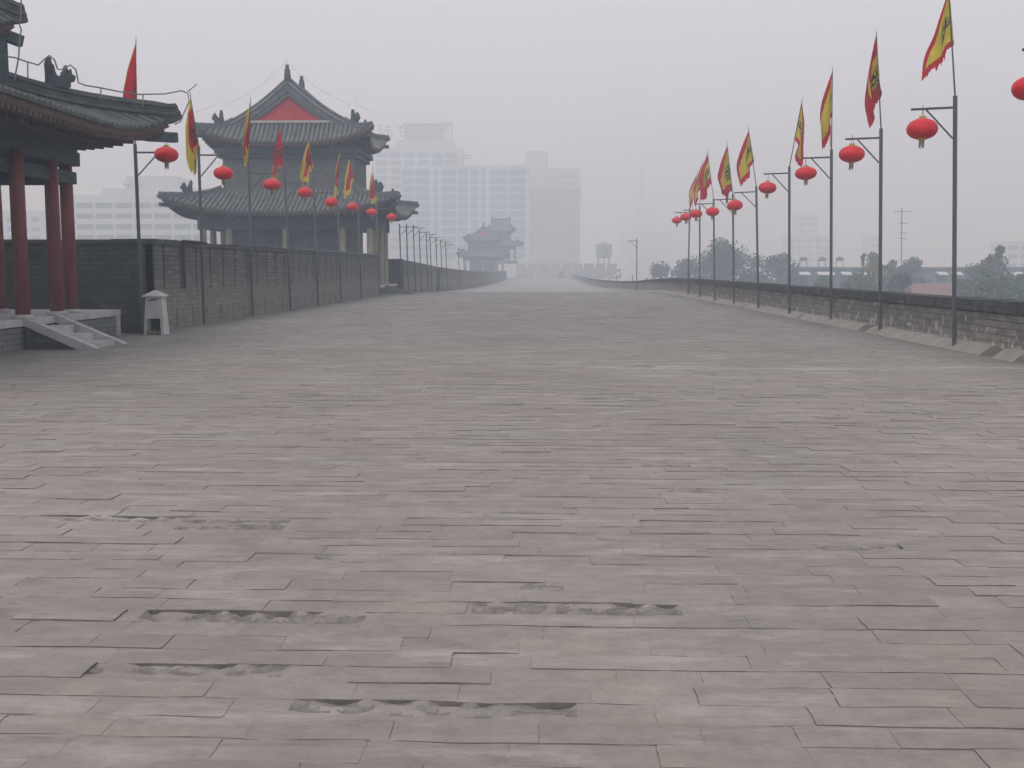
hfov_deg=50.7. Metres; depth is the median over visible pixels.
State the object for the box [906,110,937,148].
red lantern
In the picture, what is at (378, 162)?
window
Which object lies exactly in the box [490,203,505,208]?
window
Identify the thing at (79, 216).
window
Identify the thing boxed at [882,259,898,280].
tree
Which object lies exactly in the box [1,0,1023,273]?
sky
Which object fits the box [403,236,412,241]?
window
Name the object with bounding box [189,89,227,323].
lamp post
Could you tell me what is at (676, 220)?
red lantern
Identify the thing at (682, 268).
tree
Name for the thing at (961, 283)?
bush
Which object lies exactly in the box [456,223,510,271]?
watchtower
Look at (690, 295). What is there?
kerb
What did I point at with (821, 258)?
roof tank
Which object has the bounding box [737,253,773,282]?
tree
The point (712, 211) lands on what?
red lantern
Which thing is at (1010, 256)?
window
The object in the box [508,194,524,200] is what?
window
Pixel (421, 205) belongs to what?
window
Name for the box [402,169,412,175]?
window
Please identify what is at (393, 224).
window
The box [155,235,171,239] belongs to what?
window
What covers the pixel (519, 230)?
window
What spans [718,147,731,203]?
pennant flag
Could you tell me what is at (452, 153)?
window
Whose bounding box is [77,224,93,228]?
window
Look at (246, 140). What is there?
pennant flag
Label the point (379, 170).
window
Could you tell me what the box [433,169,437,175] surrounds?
window
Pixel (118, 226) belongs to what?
window
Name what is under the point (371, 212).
red lantern
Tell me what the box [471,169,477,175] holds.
window
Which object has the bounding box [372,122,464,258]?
office tower
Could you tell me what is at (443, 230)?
window
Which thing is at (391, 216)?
red lantern
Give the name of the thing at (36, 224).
office block
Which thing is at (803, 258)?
roof tank
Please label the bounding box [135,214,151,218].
window
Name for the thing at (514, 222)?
window
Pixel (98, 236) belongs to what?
window
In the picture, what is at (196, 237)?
window
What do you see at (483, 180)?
window
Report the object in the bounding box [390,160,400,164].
window
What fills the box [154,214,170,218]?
window
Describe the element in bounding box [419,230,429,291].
lamp post
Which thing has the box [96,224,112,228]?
window
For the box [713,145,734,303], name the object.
lamp post
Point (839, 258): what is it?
roof tank
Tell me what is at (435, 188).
window
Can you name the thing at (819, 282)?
bush
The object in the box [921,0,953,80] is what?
pennant flag
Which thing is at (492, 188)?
window
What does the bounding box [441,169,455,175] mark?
window
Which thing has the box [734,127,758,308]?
lamp post
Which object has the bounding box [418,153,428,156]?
window
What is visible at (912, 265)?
tree
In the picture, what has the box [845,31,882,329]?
lamp post
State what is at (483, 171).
window
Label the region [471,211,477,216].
window
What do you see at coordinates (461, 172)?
window
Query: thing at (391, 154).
window
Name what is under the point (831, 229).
lamp post
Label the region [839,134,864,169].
red lantern
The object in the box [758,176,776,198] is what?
red lantern
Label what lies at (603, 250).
water tower
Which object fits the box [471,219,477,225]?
window
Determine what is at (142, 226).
window
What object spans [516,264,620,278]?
crenellated wall
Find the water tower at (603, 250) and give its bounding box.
[596,242,611,279]
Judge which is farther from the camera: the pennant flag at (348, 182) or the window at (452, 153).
the window at (452, 153)
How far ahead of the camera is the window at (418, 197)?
603.97 m
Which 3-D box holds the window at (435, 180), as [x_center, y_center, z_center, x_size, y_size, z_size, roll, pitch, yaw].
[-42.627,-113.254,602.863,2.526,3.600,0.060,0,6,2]
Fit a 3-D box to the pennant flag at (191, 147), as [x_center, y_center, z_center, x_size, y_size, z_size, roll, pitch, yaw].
[-9.098,-7.030,30.759,0.433,2.203,0.243,0,6,2]
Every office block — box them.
[2,211,61,239]
[73,176,220,243]
[400,154,528,277]
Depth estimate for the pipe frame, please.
29.40 m
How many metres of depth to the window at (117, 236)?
430.90 m
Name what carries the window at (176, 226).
in the office block at (109, 213)
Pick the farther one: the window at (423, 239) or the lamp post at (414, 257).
the window at (423, 239)
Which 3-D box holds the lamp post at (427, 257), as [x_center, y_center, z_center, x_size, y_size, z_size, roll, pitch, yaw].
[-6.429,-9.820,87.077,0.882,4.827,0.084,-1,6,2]
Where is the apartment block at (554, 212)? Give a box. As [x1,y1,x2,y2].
[526,151,580,268]
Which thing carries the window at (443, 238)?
in the glass office block at (456, 203)
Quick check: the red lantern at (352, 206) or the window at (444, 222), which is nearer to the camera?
the red lantern at (352, 206)
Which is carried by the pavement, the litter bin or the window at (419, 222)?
the litter bin
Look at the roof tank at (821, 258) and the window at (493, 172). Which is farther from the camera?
the window at (493, 172)
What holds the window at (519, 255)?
in the glass office block at (456, 203)
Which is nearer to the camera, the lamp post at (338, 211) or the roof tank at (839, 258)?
the lamp post at (338, 211)
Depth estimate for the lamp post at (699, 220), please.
56.09 m
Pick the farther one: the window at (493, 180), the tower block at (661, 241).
the tower block at (661, 241)
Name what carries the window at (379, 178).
in the office tower at (423, 144)
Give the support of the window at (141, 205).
in the office block at (109, 213)
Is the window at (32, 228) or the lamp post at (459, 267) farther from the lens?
the window at (32, 228)
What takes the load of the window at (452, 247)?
in the glass office block at (456, 203)
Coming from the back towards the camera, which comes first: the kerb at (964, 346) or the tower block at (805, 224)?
the tower block at (805, 224)
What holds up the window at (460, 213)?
in the glass office block at (456, 203)
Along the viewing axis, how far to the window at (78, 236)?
431.32 m
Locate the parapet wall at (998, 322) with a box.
[572,275,1023,352]
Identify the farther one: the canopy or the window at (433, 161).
the window at (433, 161)
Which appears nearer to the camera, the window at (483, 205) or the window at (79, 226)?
the window at (79, 226)
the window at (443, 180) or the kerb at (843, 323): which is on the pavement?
the kerb at (843, 323)
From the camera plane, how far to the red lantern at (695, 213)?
50.71 m
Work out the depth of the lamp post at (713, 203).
50.96 m
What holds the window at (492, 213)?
in the glass office block at (456, 203)
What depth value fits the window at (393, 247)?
657.21 m
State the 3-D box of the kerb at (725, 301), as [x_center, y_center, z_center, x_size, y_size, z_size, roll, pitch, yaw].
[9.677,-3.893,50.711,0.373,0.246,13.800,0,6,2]
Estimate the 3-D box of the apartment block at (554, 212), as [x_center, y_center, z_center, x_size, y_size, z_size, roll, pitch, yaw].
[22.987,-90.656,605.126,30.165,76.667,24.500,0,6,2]
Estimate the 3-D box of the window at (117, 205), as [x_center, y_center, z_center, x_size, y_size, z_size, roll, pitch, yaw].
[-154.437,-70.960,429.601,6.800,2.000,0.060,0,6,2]
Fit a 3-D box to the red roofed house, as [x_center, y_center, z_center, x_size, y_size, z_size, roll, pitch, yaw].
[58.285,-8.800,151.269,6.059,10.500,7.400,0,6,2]
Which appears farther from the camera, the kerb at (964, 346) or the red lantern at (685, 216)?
the red lantern at (685, 216)
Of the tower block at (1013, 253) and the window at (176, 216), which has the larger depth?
the tower block at (1013, 253)
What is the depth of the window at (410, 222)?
605.74 m
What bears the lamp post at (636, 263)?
on the pavement
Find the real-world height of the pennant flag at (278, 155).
1.992 m
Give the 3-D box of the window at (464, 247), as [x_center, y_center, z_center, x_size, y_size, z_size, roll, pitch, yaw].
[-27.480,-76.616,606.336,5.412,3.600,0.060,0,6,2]
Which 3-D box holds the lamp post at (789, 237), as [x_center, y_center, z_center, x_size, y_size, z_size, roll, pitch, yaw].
[8.916,-5.776,35.540,1.281,7.174,0.084,-1,6,2]
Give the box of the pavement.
[0,292,1023,767]
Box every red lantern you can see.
[154,145,178,169]
[213,159,232,185]
[263,177,280,194]
[297,184,312,201]
[324,193,337,209]
[346,202,358,213]
[366,207,376,218]
[386,212,396,221]
[672,216,681,226]
[680,208,691,223]
[690,208,701,220]
[706,206,718,219]
[727,193,742,214]
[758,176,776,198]
[795,160,816,185]
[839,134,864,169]
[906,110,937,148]
[1011,77,1023,100]
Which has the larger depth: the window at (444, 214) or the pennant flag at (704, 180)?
the window at (444, 214)
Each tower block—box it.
[619,230,672,278]
[781,236,834,266]
[792,214,818,235]
[861,235,878,266]
[990,241,1023,266]
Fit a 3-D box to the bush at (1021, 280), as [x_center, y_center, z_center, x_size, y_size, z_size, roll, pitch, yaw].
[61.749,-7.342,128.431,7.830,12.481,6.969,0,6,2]
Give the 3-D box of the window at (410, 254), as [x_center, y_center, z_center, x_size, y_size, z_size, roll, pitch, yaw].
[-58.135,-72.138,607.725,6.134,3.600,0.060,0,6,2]
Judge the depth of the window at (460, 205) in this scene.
603.82 m
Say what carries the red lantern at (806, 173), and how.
hanging from the lamp post at (831, 229)
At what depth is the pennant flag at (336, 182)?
50.81 m
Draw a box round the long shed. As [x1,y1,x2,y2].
[775,267,1023,289]
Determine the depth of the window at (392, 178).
652.89 m
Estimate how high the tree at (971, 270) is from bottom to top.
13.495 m
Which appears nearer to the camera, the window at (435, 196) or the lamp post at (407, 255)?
the lamp post at (407, 255)
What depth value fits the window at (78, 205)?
430.06 m
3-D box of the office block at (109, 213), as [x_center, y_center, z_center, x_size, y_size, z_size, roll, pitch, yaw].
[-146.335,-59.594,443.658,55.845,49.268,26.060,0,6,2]
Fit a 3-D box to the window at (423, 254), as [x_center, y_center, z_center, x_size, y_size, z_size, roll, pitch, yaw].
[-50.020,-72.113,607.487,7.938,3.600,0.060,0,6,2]
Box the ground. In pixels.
[599,274,774,282]
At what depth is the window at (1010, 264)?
549.38 m
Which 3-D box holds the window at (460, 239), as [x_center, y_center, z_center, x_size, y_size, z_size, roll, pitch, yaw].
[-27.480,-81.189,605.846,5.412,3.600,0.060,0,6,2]
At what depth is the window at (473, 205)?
603.67 m
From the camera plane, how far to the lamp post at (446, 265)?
104.56 m
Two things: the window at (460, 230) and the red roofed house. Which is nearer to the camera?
the red roofed house
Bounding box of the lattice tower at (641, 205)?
[622,149,654,279]
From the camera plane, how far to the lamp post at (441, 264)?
99.58 m
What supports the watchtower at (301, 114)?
on the city wall
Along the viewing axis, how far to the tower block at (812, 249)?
768.36 m
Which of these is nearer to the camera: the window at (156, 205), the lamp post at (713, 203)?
the lamp post at (713, 203)
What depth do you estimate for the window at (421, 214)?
605.00 m
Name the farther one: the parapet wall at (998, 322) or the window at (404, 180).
the window at (404, 180)
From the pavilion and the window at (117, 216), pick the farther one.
the window at (117, 216)
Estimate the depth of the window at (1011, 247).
548.45 m
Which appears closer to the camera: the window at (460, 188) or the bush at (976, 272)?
the bush at (976, 272)
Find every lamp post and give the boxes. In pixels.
[133,44,154,333]
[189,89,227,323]
[247,98,273,315]
[280,122,306,310]
[309,140,333,305]
[336,148,354,301]
[349,156,373,298]
[372,166,390,295]
[399,224,407,288]
[406,224,418,290]
[413,225,424,291]
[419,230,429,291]
[426,233,436,291]
[429,235,439,291]
[435,238,439,291]
[440,240,446,291]
[445,242,449,290]
[458,247,461,289]
[632,238,636,290]
[674,171,697,294]
[683,164,702,296]
[696,151,715,300]
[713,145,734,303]
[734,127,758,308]
[763,98,802,313]
[801,66,832,319]
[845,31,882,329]
[911,0,957,345]
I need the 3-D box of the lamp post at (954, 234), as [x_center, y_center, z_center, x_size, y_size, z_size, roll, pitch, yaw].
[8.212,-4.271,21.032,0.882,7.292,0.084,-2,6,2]
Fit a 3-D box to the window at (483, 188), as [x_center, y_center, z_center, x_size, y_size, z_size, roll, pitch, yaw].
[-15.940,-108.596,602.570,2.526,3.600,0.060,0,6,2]
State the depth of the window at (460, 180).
602.35 m
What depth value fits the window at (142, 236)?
430.69 m
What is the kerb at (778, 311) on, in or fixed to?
on the pavement
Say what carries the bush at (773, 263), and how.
on the ground
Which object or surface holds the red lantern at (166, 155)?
hanging from the lamp post at (136, 174)
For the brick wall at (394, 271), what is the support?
on the city wall
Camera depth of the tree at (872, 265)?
162.16 m
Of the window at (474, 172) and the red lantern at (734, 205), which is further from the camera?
the window at (474, 172)
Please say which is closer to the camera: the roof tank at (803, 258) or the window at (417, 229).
the roof tank at (803, 258)
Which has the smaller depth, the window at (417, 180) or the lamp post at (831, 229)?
the lamp post at (831, 229)
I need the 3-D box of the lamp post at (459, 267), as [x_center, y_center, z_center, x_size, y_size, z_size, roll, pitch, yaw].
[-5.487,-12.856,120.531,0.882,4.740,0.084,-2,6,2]
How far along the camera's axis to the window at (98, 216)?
430.27 m
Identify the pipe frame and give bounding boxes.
[182,240,204,288]
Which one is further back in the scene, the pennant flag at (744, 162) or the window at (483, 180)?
the window at (483, 180)
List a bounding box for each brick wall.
[4,239,379,332]
[388,259,435,291]
[436,267,506,291]
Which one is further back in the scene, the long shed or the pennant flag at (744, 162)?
the long shed
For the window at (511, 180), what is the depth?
601.47 m
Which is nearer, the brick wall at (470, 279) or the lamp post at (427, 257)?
the lamp post at (427, 257)
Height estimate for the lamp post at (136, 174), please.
7.125 m
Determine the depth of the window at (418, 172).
602.50 m
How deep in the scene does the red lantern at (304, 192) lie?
40.63 m
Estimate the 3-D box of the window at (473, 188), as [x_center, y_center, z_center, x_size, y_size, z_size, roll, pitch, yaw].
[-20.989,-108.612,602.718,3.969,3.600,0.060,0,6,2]
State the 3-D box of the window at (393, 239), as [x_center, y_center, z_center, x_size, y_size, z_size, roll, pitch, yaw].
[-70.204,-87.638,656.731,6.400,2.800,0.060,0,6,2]
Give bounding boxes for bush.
[756,251,808,285]
[812,277,829,286]
[840,273,877,290]
[882,271,912,291]
[951,278,965,295]
[959,267,1023,299]
[972,261,1019,289]
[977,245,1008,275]
[1014,273,1023,292]
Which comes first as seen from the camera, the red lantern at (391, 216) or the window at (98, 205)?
the red lantern at (391, 216)
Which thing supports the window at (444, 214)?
in the glass office block at (456, 203)
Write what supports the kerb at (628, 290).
on the city wall
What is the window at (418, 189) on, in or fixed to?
in the glass office block at (456, 203)
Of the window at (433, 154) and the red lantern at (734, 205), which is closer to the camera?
the red lantern at (734, 205)
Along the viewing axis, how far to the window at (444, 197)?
603.53 m
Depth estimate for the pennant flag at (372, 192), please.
62.09 m
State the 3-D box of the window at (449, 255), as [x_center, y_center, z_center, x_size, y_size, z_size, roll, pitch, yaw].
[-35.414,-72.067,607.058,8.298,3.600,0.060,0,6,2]
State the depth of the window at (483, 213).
603.97 m
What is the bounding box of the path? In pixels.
[440,278,627,291]
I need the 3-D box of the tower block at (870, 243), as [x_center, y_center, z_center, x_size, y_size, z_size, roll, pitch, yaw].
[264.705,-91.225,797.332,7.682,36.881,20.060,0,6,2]
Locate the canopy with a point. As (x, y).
(621, 272)
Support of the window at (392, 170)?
in the office tower at (423, 144)
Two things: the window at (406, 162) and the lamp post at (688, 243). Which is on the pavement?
the lamp post at (688, 243)
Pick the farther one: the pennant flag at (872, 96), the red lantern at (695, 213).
the red lantern at (695, 213)
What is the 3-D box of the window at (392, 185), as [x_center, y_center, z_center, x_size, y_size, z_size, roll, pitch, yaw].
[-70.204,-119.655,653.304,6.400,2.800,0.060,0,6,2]
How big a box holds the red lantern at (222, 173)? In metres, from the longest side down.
0.779 x 0.554 x 0.554 m
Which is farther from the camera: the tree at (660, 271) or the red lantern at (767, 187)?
the tree at (660, 271)
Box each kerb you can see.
[606,287,654,291]
[654,290,698,297]
[695,295,749,307]
[743,303,806,318]
[798,313,870,330]
[865,326,997,355]
[992,348,1023,362]
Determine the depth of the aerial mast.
201.91 m
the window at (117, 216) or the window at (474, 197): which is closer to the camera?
the window at (117, 216)
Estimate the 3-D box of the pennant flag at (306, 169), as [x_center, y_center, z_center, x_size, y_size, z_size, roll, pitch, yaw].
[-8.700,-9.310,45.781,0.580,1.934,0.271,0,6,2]
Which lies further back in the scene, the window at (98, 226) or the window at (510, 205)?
the window at (510, 205)
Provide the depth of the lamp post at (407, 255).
75.27 m
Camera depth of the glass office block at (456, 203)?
603.78 m
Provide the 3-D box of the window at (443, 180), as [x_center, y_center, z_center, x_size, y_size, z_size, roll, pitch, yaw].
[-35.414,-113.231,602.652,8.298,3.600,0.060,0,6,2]
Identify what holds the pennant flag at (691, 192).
attached to the lamp post at (688, 243)
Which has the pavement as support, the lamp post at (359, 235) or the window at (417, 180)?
the lamp post at (359, 235)
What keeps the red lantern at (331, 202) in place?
hanging from the lamp post at (314, 192)
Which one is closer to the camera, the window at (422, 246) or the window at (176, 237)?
the window at (176, 237)
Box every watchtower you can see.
[156,58,418,294]
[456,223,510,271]
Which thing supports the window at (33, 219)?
in the office block at (36, 224)
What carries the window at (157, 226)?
in the office block at (109, 213)
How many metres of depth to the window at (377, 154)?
651.61 m
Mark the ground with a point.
(672, 276)
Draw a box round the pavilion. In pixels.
[0,0,196,352]
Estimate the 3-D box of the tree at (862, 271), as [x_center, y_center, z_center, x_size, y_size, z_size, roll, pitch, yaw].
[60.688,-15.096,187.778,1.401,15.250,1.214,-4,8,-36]
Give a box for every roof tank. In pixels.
[799,257,806,266]
[818,257,825,266]
[836,257,843,266]
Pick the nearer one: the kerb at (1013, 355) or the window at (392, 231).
the kerb at (1013, 355)
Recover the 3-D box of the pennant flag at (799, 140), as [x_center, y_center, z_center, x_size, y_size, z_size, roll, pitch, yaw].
[9.414,-8.133,35.252,0.365,2.128,0.192,-2,7,-20]
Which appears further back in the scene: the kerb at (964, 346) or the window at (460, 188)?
the window at (460, 188)
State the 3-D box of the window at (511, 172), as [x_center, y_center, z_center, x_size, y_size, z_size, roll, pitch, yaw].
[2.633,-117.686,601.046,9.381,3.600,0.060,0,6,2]
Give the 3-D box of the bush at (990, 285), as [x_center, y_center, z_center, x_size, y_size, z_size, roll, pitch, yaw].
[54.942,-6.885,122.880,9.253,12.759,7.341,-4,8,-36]
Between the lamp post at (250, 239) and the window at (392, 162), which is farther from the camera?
the window at (392, 162)
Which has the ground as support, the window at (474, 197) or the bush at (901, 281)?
the bush at (901, 281)
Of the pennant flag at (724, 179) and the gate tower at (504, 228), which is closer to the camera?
the pennant flag at (724, 179)
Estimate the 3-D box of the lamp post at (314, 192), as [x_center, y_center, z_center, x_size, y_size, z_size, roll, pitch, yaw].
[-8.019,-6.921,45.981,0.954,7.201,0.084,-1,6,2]
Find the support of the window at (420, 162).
in the office tower at (423, 144)
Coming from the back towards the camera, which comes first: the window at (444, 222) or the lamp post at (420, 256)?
the window at (444, 222)
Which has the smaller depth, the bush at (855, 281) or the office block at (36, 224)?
the bush at (855, 281)
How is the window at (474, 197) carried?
in the glass office block at (456, 203)
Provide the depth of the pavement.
6.64 m
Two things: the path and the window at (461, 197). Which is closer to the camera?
the path
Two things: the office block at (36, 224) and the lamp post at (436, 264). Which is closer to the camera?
the lamp post at (436, 264)
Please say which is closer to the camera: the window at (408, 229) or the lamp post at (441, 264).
the lamp post at (441, 264)
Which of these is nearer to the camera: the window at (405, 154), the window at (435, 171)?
the window at (435, 171)
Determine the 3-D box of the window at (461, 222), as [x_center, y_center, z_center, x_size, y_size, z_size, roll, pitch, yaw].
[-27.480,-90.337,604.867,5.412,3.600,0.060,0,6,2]
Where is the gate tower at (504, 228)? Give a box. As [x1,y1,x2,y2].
[486,216,524,263]
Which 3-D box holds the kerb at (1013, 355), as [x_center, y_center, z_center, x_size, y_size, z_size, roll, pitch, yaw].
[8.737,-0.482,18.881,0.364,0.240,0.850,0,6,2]
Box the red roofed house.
[904,283,951,295]
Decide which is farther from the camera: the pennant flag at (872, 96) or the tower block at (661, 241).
the tower block at (661, 241)
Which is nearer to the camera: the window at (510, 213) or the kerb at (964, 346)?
the kerb at (964, 346)
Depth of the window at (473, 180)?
602.20 m
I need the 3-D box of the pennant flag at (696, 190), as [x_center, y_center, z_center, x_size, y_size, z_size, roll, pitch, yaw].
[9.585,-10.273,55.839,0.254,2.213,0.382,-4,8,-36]
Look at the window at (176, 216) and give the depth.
429.43 m
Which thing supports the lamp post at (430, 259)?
on the pavement
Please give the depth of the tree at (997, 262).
147.02 m
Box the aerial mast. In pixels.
[894,207,911,265]
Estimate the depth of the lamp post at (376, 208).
62.28 m
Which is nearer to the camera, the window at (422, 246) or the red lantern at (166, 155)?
the red lantern at (166, 155)
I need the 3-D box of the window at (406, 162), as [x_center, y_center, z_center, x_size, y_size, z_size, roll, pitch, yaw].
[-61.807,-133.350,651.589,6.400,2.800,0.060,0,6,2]
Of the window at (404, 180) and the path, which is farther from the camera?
the window at (404, 180)
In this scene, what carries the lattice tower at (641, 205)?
on the ground
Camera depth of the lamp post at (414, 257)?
79.06 m
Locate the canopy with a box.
[614,271,633,280]
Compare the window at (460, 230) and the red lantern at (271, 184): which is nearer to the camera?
the red lantern at (271, 184)
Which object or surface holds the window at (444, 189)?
in the glass office block at (456, 203)
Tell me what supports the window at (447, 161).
in the office tower at (423, 144)
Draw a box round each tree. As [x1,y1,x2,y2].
[646,260,673,279]
[670,256,698,278]
[689,237,762,282]
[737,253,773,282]
[858,253,865,277]
[862,252,883,289]
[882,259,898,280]
[897,256,932,291]
[957,263,979,293]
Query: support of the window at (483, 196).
in the glass office block at (456, 203)
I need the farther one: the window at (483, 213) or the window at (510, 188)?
the window at (483, 213)
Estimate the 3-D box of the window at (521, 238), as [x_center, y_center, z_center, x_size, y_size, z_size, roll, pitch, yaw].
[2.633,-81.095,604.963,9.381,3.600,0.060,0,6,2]
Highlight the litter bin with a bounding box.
[142,290,169,334]
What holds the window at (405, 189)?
in the glass office block at (456, 203)
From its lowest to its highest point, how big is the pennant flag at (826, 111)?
2.195 m
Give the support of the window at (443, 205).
in the glass office block at (456, 203)
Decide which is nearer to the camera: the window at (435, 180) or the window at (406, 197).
the window at (435, 180)
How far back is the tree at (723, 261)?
195.87 m
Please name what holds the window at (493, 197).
in the glass office block at (456, 203)
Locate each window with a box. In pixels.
[31,217,38,221]
[31,227,39,230]
[76,203,92,207]
[76,214,93,218]
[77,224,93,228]
[77,235,93,238]
[95,203,112,207]
[96,214,112,218]
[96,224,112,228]
[97,235,113,238]
[115,203,131,207]
[115,214,131,218]
[116,224,132,228]
[116,235,132,238]
[134,203,150,207]
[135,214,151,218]
[135,224,151,228]
[135,235,151,238]
[154,203,168,207]
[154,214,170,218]
[154,224,171,228]
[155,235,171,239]
[173,213,187,218]
[174,224,190,228]
[174,235,190,239]
[194,235,209,239]
[376,153,386,156]
[376,160,386,164]
[376,168,386,172]
[377,176,386,180]
[390,153,400,156]
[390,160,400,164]
[390,168,399,172]
[390,176,399,180]
[391,184,399,187]
[391,222,400,226]
[391,230,400,233]
[391,237,398,241]
[391,245,399,249]
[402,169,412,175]
[402,178,412,183]
[402,186,412,192]
[402,194,413,200]
[403,219,413,225]
[403,228,412,233]
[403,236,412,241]
[403,244,413,250]
[403,252,413,258]
[404,153,414,156]
[404,160,414,164]
[415,169,428,175]
[415,178,428,183]
[415,186,429,192]
[415,194,429,200]
[415,203,429,208]
[416,211,429,217]
[416,219,429,225]
[416,228,429,233]
[416,236,429,241]
[416,244,429,250]
[416,252,429,258]
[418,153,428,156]
[418,160,428,164]
[432,153,442,156]
[432,160,442,164]
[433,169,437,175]
[433,178,437,183]
[433,186,437,192]
[433,194,437,200]
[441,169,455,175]
[441,178,455,183]
[441,186,455,192]
[441,194,455,200]
[441,203,455,208]
[441,211,455,217]
[441,219,455,225]
[441,228,455,233]
[441,236,455,241]
[441,244,455,250]
[442,252,455,258]
[446,152,455,156]
[446,160,455,164]
[458,169,467,175]
[458,178,467,183]
[458,186,467,191]
[458,194,467,200]
[458,203,467,208]
[458,211,467,216]
[458,219,467,225]
[458,228,467,233]
[458,236,466,241]
[458,244,467,250]
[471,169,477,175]
[471,178,477,183]
[471,186,477,191]
[471,194,477,200]
[471,203,477,208]
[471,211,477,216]
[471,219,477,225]
[481,169,485,175]
[481,178,485,183]
[481,186,485,191]
[481,194,485,200]
[481,203,485,208]
[481,211,485,216]
[489,169,505,175]
[490,177,505,183]
[490,186,505,191]
[490,194,505,200]
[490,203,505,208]
[490,211,505,216]
[508,169,524,175]
[508,177,524,183]
[508,186,524,191]
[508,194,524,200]
[508,203,524,208]
[508,211,524,216]
[510,219,524,225]
[510,244,524,250]
[510,252,524,258]
[511,236,524,241]
[512,228,524,233]
[1008,245,1017,249]
[1008,254,1016,258]
[1008,263,1016,266]
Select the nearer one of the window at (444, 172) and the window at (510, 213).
the window at (444, 172)
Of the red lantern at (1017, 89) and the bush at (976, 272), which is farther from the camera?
the bush at (976, 272)
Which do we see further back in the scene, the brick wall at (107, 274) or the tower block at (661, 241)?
the tower block at (661, 241)
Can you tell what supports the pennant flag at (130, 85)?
attached to the lamp post at (136, 174)
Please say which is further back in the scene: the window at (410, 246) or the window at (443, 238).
the window at (410, 246)
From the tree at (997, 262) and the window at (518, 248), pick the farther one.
the window at (518, 248)
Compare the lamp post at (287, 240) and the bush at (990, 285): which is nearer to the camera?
the lamp post at (287, 240)
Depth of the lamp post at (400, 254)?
71.50 m
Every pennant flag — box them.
[123,43,136,98]
[185,99,199,174]
[243,104,249,165]
[272,129,283,178]
[300,142,312,185]
[334,153,339,197]
[344,160,352,197]
[369,172,375,204]
[689,175,696,209]
[693,165,701,205]
[699,154,710,200]
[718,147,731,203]
[737,131,753,185]
[794,106,803,166]
[820,73,831,148]
[865,38,881,127]
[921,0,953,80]
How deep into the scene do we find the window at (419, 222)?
605.45 m
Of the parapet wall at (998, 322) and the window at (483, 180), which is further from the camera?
the window at (483, 180)

